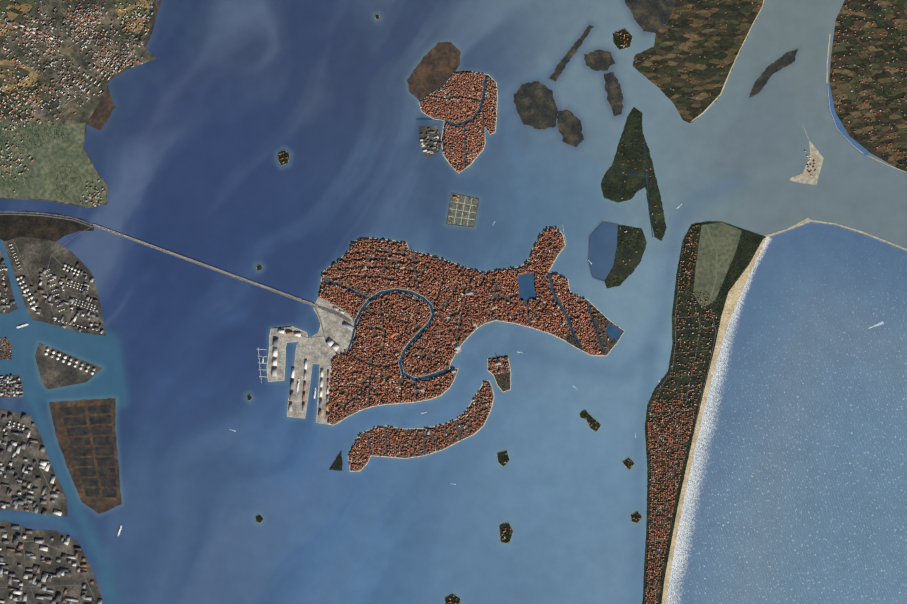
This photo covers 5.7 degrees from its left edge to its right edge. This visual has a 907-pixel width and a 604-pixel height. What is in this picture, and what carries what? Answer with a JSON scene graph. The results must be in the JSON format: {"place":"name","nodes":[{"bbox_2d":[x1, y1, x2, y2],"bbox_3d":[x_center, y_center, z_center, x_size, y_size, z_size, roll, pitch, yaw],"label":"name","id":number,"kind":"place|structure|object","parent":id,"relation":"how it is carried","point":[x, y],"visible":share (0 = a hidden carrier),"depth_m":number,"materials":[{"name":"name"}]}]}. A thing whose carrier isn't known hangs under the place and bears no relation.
{"place":"outdoors","nodes":[
{"label":"outdoors","id":0,"kind":"place"},
{"bbox_2d":[0,338,11,359],"bbox_3d":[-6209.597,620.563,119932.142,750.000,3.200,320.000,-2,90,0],"label":"marghera dock","id":1,"kind":"object","parent":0,"point":[2,343],"visible":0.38,"depth_m":119930.54,"materials":[{"name":"grey concrete"}]},
{"bbox_2d":[0,251,17,313],"bbox_3d":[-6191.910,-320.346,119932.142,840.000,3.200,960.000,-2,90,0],"label":"marghera bank","id":2,"kind":"structure","parent":0,"point":[8,295],"depth_m":119930.54,"materials":[{"name":"grey concrete"}]},
{"bbox_2d":[0,375,22,397],"bbox_3d":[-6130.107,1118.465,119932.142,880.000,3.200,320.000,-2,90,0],"label":"marghera dock","id":3,"kind":"object","parent":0,"point":[14,377],"visible":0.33,"depth_m":119930.54,"materials":[{"name":"grey concrete"}]},
{"bbox_2d":[0,0,36,37],"bbox_3d":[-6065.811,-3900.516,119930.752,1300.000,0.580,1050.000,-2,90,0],"label":"mainland fields","id":4,"kind":"structure","parent":0,"point":[17,16],"depth_m":119930.46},
{"bbox_2d":[0,59,45,118],"bbox_3d":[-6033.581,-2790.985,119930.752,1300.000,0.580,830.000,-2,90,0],"label":"mainland fields","id":5,"kind":"structure","parent":0,"point":[24,72],"depth_m":119930.46,"materials":[{"name":"beige soil"}]},
{"bbox_2d":[0,521,102,603],"bbox_3d":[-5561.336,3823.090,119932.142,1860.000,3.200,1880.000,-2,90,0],"label":"industrial land","id":6,"kind":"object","parent":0,"point":[12,559],"visible":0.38,"depth_m":119930.54,"materials":[{"name":"grey concrete"}]},
{"bbox_2d":[0,0,906,603],"bbox_3d":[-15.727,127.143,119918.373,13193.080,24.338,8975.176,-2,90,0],"label":"buildings","id":7,"kind":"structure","parent":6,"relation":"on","point":[46,464],"depth_m":119917.69,"materials":[{"name":"tile"}]},
{"bbox_2d":[35,343,101,388],"bbox_3d":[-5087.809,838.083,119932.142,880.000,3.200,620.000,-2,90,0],"label":"island","id":8,"kind":"structure","parent":0,"point":[54,372],"depth_m":119930.54,"materials":[{"name":"grey concrete"}]},
{"bbox_2d":[0,0,153,601],"bbox_3d":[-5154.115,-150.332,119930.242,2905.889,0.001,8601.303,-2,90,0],"label":"mainland roads","id":9,"kind":"structure","parent":0,"point":[57,249],"depth_m":119930.24,"materials":[{"name":"grey asphalt"}]},
{"bbox_2d":[49,398,121,513],"bbox_3d":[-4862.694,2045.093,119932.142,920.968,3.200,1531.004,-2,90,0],"label":"island","id":10,"kind":"structure","parent":0,"point":[93,503],"depth_m":119930.54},
{"bbox_2d":[60,404,116,497],"bbox_3d":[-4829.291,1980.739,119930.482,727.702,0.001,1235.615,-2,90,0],"label":"dikes","id":11,"kind":"structure","parent":10,"relation":"on","point":[85,441],"depth_m":119930.48,"materials":[{"name":"brown soil"}]},
{"bbox_2d":[116,0,151,41],"bbox_3d":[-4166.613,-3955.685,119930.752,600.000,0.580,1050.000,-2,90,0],"label":"mainland fields","id":12,"kind":"structure","parent":0,"point":[132,6],"depth_m":119930.46,"materials":[{"name":"beige soil"}]},
{"bbox_2d":[110,1,161,78],"bbox_3d":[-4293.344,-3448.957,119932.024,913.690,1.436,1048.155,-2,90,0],"label":"mudflat","id":13,"kind":"structure","parent":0,"point":[158,4],"depth_m":119931.30,"materials":[{"name":"brown soil"}]},
{"bbox_2d":[256,515,262,522],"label":"island","id":14,"kind":"structure","parent":0,"point":[259,518],"depth_m":119930.54,"materials":[{"name":"green plant"}]},
{"bbox_2d":[278,150,288,164],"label":"island","id":15,"kind":"structure","parent":0,"point":[285,156],"depth_m":119930.54,"materials":[{"name":"green plant"}]},
{"bbox_2d":[267,327,306,380],"bbox_3d":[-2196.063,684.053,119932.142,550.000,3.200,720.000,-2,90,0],"label":"port island","id":16,"kind":"structure","parent":0,"point":[284,338],"depth_m":119930.54,"materials":[{"name":"concrete"}]},
{"bbox_2d":[277,307,327,344],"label":"port roads","id":17,"kind":"structure","parent":0,"point":[322,329],"depth_m":119930.14,"materials":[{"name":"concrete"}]},
{"bbox_2d":[349,381,493,470],"bbox_3d":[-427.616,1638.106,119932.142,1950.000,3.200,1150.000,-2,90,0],"label":"island","id":18,"kind":"structure","parent":0,"point":[448,431],"depth_m":119930.54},
{"bbox_2d":[445,594,459,603],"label":"island","id":19,"kind":"structure","parent":0,"point":[451,600],"depth_m":119930.54,"materials":[{"name":"green plant"}]},
{"bbox_2d":[0,0,906,603],"bbox_3d":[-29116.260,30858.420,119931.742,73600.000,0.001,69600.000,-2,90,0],"label":"lagoon water","id":20,"kind":"structure","parent":0,"point":[796,490],"depth_m":119931.74,"materials":[{"name":"blue liquid"}]},
{"bbox_2d":[0,409,67,516],"bbox_3d":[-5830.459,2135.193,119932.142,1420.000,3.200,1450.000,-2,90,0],"label":"land","id":21,"kind":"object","parent":20,"relation":"in","point":[18,464],"visible":0.62,"depth_m":119930.54,"materials":[{"name":"grey concrete"}]},
{"bbox_2d":[0,211,93,241],"bbox_3d":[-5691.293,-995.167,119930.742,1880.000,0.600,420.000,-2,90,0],"label":"marghera marsh","id":22,"kind":"structure","parent":20,"relation":"in","point":[64,227],"depth_m":119930.45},
{"bbox_2d":[0,211,92,227],"bbox_3d":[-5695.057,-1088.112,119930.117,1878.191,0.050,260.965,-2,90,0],"label":"road","id":23,"kind":"structure","parent":22,"relation":"on","point":[45,216],"depth_m":119930.14,"materials":[{"name":"grey asphalt"}]},
{"bbox_2d":[2,237,105,335],"bbox_3d":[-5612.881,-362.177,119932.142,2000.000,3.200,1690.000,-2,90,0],"label":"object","id":24,"kind":"object","parent":20,"relation":"in","point":[31,256],"visible":0.5,"depth_m":119930.54,"materials":[{"name":"grey concrete"}]},
{"bbox_2d":[2,244,96,429],"bbox_3d":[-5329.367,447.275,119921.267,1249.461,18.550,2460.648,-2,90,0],"label":"storage tanks","id":25,"kind":"object","parent":24,"relation":"on","point":[53,352],"visible":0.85,"depth_m":119917.47,"materials":[{"name":"metal"}]},
{"bbox_2d":[0,0,156,207],"bbox_3d":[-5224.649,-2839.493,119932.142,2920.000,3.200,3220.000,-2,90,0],"label":"mainland","id":26,"kind":"structure","parent":20,"relation":"in","point":[84,112],"depth_m":119930.54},
{"bbox_2d":[0,119,105,206],"bbox_3d":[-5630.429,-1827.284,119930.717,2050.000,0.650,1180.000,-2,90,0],"label":"san giuliano park","id":27,"kind":"structure","parent":26,"relation":"on","point":[66,152],"depth_m":119930.39,"materials":[{"name":"green plant"}]},
{"bbox_2d":[87,86,115,129],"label":"salt marsh","id":28,"kind":"structure","parent":20,"relation":"in","point":[100,115],"depth_m":119931.30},
{"bbox_2d":[17,324,315,535],"bbox_3d":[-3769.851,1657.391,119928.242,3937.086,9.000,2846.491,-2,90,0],"label":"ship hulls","id":29,"kind":"object","parent":20,"relation":"on","point":[262,362],"visible":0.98,"depth_m":119923.74,"materials":[{"name":"white metal"}]},
{"bbox_2d":[18,324,315,533],"bbox_3d":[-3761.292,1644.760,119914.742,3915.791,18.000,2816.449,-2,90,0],"label":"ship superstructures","id":30,"kind":"object","parent":29,"relation":"on","point":[262,361],"visible":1,"depth_m":119920.74,"materials":[{"name":"white metal"}]},
{"bbox_2d":[93,224,317,306],"bbox_3d":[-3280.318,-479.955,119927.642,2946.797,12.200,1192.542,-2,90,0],"label":"bridge pier","id":31,"kind":"structure","parent":20,"relation":"in","point":[204,265],"depth_m":119922.54,"materials":[{"name":"concrete"}]},
{"bbox_2d":[93,224,317,306],"bbox_3d":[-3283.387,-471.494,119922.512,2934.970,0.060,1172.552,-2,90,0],"label":"bridge","id":32,"kind":"structure","parent":31,"relation":"on","point":[204,266],"depth_m":119922.48,"materials":[{"name":"concrete"}]},
{"bbox_2d":[108,229,312,303],"bbox_3d":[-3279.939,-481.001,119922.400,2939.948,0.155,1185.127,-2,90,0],"label":"bridge rails and markings","id":33,"kind":"object","parent":32,"relation":"on","point":[221,270],"visible":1,"depth_m":119922.32,"materials":[{"name":"white paint"}]},
{"bbox_2d":[329,450,342,470],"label":"island","id":34,"kind":"structure","parent":20,"relation":"in","point":[335,464],"depth_m":119930.54,"materials":[{"name":"green plant"}]},
{"bbox_2d":[419,125,440,158],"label":"island","id":35,"kind":"structure","parent":20,"relation":"in","point":[424,130],"depth_m":119930.54,"materials":[{"name":"grey concrete"}]},
{"bbox_2d":[407,42,460,99],"bbox_3d":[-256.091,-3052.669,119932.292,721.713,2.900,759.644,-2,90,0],"label":"salt marsh","id":36,"kind":"structure","parent":20,"relation":"in","point":[431,81],"depth_m":119930.84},
{"bbox_2d":[247,14,641,596],"bbox_3d":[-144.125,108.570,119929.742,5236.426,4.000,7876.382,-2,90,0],"label":"islet sea walls","id":37,"kind":"structure","parent":20,"relation":"on","point":[499,452],"depth_m":119927.74,"materials":[{"name":"brick"}]},
{"bbox_2d":[514,81,557,128],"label":"salt marsh","id":38,"kind":"structure","parent":20,"relation":"on","point":[536,106],"depth_m":119931.32,"materials":[{"name":"brown plant"}]},
{"bbox_2d":[232,205,883,484],"bbox_3d":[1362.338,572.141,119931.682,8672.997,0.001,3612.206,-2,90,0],"label":"boat wakes","id":39,"kind":"object","parent":20,"relation":"on","point":[880,323],"visible":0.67,"depth_m":119931.68,"materials":[{"name":"liquid"}]},
{"bbox_2d":[557,110,583,146],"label":"mudflat","id":40,"kind":"structure","parent":20,"relation":"in","point":[569,126],"depth_m":119931.32,"materials":[{"name":"brown soil"}]},
{"bbox_2d":[584,50,614,70],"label":"mudflat","id":41,"kind":"structure","parent":20,"relation":"on","point":[598,60],"depth_m":119931.34,"materials":[{"name":"brown soil"}]},
{"bbox_2d":[625,0,675,32],"bbox_3d":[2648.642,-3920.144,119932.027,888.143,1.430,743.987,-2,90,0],"label":"mudflat","id":42,"kind":"structure","parent":20,"relation":"in","point":[651,16],"depth_m":119931.31,"materials":[{"name":"soil"}]},
{"bbox_2d":[749,49,797,97],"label":"salt marsh","id":43,"kind":"structure","parent":20,"relation":"in","point":[786,59],"depth_m":119931.34,"materials":[{"name":"plant"}]},
{"bbox_2d":[765,218,906,249],"bbox_3d":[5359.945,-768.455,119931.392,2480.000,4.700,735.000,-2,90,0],"label":"breakwater","id":44,"kind":"object","parent":20,"relation":"in","point":[805,221],"visible":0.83,"depth_m":119929.04,"materials":[{"name":"beige stone"}]},
{"bbox_2d":[790,90,906,184],"bbox_3d":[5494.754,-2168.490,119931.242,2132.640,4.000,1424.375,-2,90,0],"label":"breakwaters","id":45,"kind":"object","parent":20,"relation":"in","point":[849,141],"visible":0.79,"depth_m":119929.24,"materials":[{"name":"grey stone"}]},
{"bbox_2d":[420,72,496,171],"bbox_3d":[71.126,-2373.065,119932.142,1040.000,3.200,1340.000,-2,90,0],"label":"island","id":46,"kind":"structure","parent":0,"point":[465,159],"depth_m":119930.54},
{"bbox_2d":[447,193,478,226],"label":"cemetery island","id":47,"kind":"structure","parent":0,"point":[470,215],"depth_m":119930.54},
{"bbox_2d":[0,0,906,603],"bbox_3d":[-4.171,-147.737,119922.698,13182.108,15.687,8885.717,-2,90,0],"label":"trees","id":48,"kind":"object","parent":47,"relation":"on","point":[422,294],"visible":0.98,"depth_m":119921.58,"materials":[{"name":"green plant"}]},
{"bbox_2d":[449,196,473,224],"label":"cemetery paths","id":49,"kind":"structure","parent":47,"relation":"on","point":[462,212],"depth_m":119930.39,"materials":[{"name":"beige gravel"}]},
{"bbox_2d":[319,228,623,424],"bbox_3d":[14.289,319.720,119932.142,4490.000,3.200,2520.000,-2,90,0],"label":"island","id":50,"kind":"structure","parent":0,"point":[324,282],"depth_m":119930.54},
{"bbox_2d":[272,307,353,417],"bbox_3d":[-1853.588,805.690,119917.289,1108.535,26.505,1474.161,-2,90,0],"label":"port warehouses","id":51,"kind":"structure","parent":50,"relation":"on","point":[335,346],"depth_m":119916.36,"materials":[{"name":"metal"}]},
{"bbox_2d":[287,297,353,423],"bbox_3d":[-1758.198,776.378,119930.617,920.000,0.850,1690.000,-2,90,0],"label":"port quays","id":52,"kind":"object","parent":50,"relation":"attached to","point":[318,350],"visible":0.75,"depth_m":119930.20,"materials":[{"name":"concrete"}]},
{"bbox_2d":[317,305,350,321],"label":"railway yard","id":53,"kind":"structure","parent":52,"relation":"on","point":[337,313],"depth_m":119930.14,"materials":[{"name":"grey gravel"}]},
{"bbox_2d":[267,71,624,471],"bbox_3d":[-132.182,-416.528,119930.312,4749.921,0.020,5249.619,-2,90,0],"label":"quay","id":54,"kind":"structure","parent":50,"relation":"on","point":[432,320],"depth_m":119930.32,"materials":[{"name":"stone"}]},
{"bbox_2d":[452,341,460,353],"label":"palace","id":55,"kind":"structure","parent":50,"relation":"on","point":[455,344],"depth_m":119930.34,"materials":[{"name":"beige stone"}]},
{"bbox_2d":[358,91,565,439],"bbox_3d":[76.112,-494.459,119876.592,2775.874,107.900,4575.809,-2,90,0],"label":"church bell towers","id":56,"kind":"structure","parent":50,"relation":"on","point":[456,347],"depth_m":119906.95,"materials":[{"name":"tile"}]},
{"bbox_2d":[326,75,603,454],"bbox_3d":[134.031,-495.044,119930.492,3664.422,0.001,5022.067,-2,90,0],"label":"city canals","id":57,"kind":"object","parent":50,"relation":"in","point":[447,370],"visible":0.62,"depth_m":119930.49,"materials":[{"name":"liquid"}]},
{"bbox_2d":[319,72,718,603],"bbox_3d":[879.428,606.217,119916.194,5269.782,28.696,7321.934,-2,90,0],"label":"city buildings","id":58,"kind":"structure","parent":50,"relation":"on","point":[425,312],"depth_m":119914.83,"materials":[{"name":"tile"}]},
{"bbox_2d":[518,273,621,340],"bbox_3d":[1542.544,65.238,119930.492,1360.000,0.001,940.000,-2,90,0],"label":"dock basin","id":59,"kind":"object","parent":50,"relation":"in","point":[526,282],"visible":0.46,"depth_m":119930.49,"materials":[{"name":"liquid"}]},
{"bbox_2d":[488,357,509,391],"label":"island","id":60,"kind":"structure","parent":0,"point":[500,374],"depth_m":119930.54,"materials":[{"name":"grey stone"}]},
{"bbox_2d":[497,451,508,466],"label":"island","id":61,"kind":"structure","parent":0,"point":[499,455],"depth_m":119930.54,"materials":[{"name":"green plant"}]},
{"bbox_2d":[499,522,512,543],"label":"island","id":62,"kind":"structure","parent":0,"point":[507,532],"depth_m":119930.54,"materials":[{"name":"green plant"}]},
{"bbox_2d":[549,25,593,81],"bbox_3d":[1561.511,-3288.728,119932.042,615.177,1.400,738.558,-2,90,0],"label":"salt marsh","id":63,"kind":"structure","parent":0,"point":[561,65],"depth_m":119931.34,"materials":[{"name":"plant"}]},
{"bbox_2d":[580,410,600,431],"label":"island","id":64,"kind":"structure","parent":0,"point":[590,419],"depth_m":119930.54,"materials":[{"name":"green plant"}]},
{"bbox_2d":[588,222,617,280],"bbox_3d":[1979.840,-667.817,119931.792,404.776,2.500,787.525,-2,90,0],"label":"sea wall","id":65,"kind":"structure","parent":0,"point":[589,247],"depth_m":119930.54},
{"bbox_2d":[604,72,623,115],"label":"mudflat","id":66,"kind":"structure","parent":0,"point":[615,98],"depth_m":119931.33,"materials":[{"name":"soil"}]},
{"bbox_2d":[613,29,632,49],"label":"island","id":67,"kind":"structure","parent":0,"point":[622,36],"depth_m":119930.54,"materials":[{"name":"green plant"}]},
{"bbox_2d":[605,225,646,287],"bbox_3d":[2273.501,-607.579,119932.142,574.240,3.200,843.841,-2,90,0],"label":"island","id":68,"kind":"structure","parent":0,"point":[620,271],"depth_m":119930.54,"materials":[{"name":"green plant"}]},
{"bbox_2d":[623,458,633,469],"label":"island","id":69,"kind":"structure","parent":0,"point":[627,464],"depth_m":119930.54,"materials":[{"name":"green plant"}]},
{"bbox_2d":[612,145,652,236],"bbox_3d":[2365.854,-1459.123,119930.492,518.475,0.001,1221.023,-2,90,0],"label":"canal","id":70,"kind":"structure","parent":0,"point":[647,187],"depth_m":119930.49,"materials":[{"name":"liquid"}]},
{"bbox_2d":[601,107,666,240],"bbox_3d":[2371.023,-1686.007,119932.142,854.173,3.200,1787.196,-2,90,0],"label":"island","id":71,"kind":"structure","parent":0,"point":[637,181],"depth_m":119930.54,"materials":[{"name":"green plant"}]},
{"bbox_2d":[631,512,641,522],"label":"island","id":72,"kind":"structure","parent":0,"point":[636,514],"depth_m":119930.54,"materials":[{"name":"green plant"}]},
{"bbox_2d":[632,0,764,122],"bbox_3d":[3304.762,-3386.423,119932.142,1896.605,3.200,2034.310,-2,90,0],"label":"farmland","id":73,"kind":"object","parent":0,"point":[673,45],"depth_m":119930.54,"materials":[{"name":"green plant"}]},
{"bbox_2d":[642,221,765,603],"bbox_3d":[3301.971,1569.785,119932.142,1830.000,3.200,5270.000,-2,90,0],"label":"barrier island","id":74,"kind":"structure","parent":0,"point":[688,331],"depth_m":119930.54,"materials":[{"name":"green plant"}]},
{"bbox_2d":[644,242,715,601],"bbox_3d":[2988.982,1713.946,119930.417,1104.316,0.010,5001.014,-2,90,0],"label":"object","id":75,"kind":"object","parent":74,"relation":"on","point":[675,422],"visible":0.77,"depth_m":119930.42,"materials":[{"name":"concrete"}]},
{"bbox_2d":[662,238,765,603],"bbox_3d":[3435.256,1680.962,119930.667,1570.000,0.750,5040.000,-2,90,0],"label":"beach","id":76,"kind":"structure","parent":74,"relation":"on","point":[734,293],"depth_m":119930.29,"materials":[{"name":"beige sand"}]},
{"bbox_2d":[693,222,741,307],"bbox_3d":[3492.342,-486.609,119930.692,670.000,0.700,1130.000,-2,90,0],"label":"airfield","id":77,"kind":"structure","parent":74,"relation":"on","point":[725,237],"depth_m":119930.34,"materials":[{"name":"green plant"}]},
{"bbox_2d":[706,228,717,301],"bbox_3d":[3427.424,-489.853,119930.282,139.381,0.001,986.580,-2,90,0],"label":"runway","id":78,"kind":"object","parent":77,"relation":"on","point":[716,264],"visible":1,"depth_m":119930.28,"materials":[{"name":"green plant"}]},
{"bbox_2d":[691,0,830,121],"bbox_3d":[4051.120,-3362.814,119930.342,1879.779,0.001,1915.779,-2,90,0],"label":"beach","id":79,"kind":"structure","parent":0,"point":[738,54],"depth_m":119930.34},
{"bbox_2d":[790,140,823,183],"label":"mose island","id":80,"kind":"structure","parent":0,"point":[800,178],"depth_m":119929.54,"materials":[{"name":"beige sand"}]},
{"bbox_2d":[804,146,819,179],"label":"construction site","id":81,"kind":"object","parent":80,"relation":"on","point":[815,157],"visible":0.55,"depth_m":119929.24},
{"bbox_2d":[829,0,906,171],"bbox_3d":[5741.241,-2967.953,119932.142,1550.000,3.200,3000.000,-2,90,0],"label":"farmland","id":82,"kind":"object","parent":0,"point":[876,48],"depth_m":119930.54,"materials":[{"name":"green plant"}]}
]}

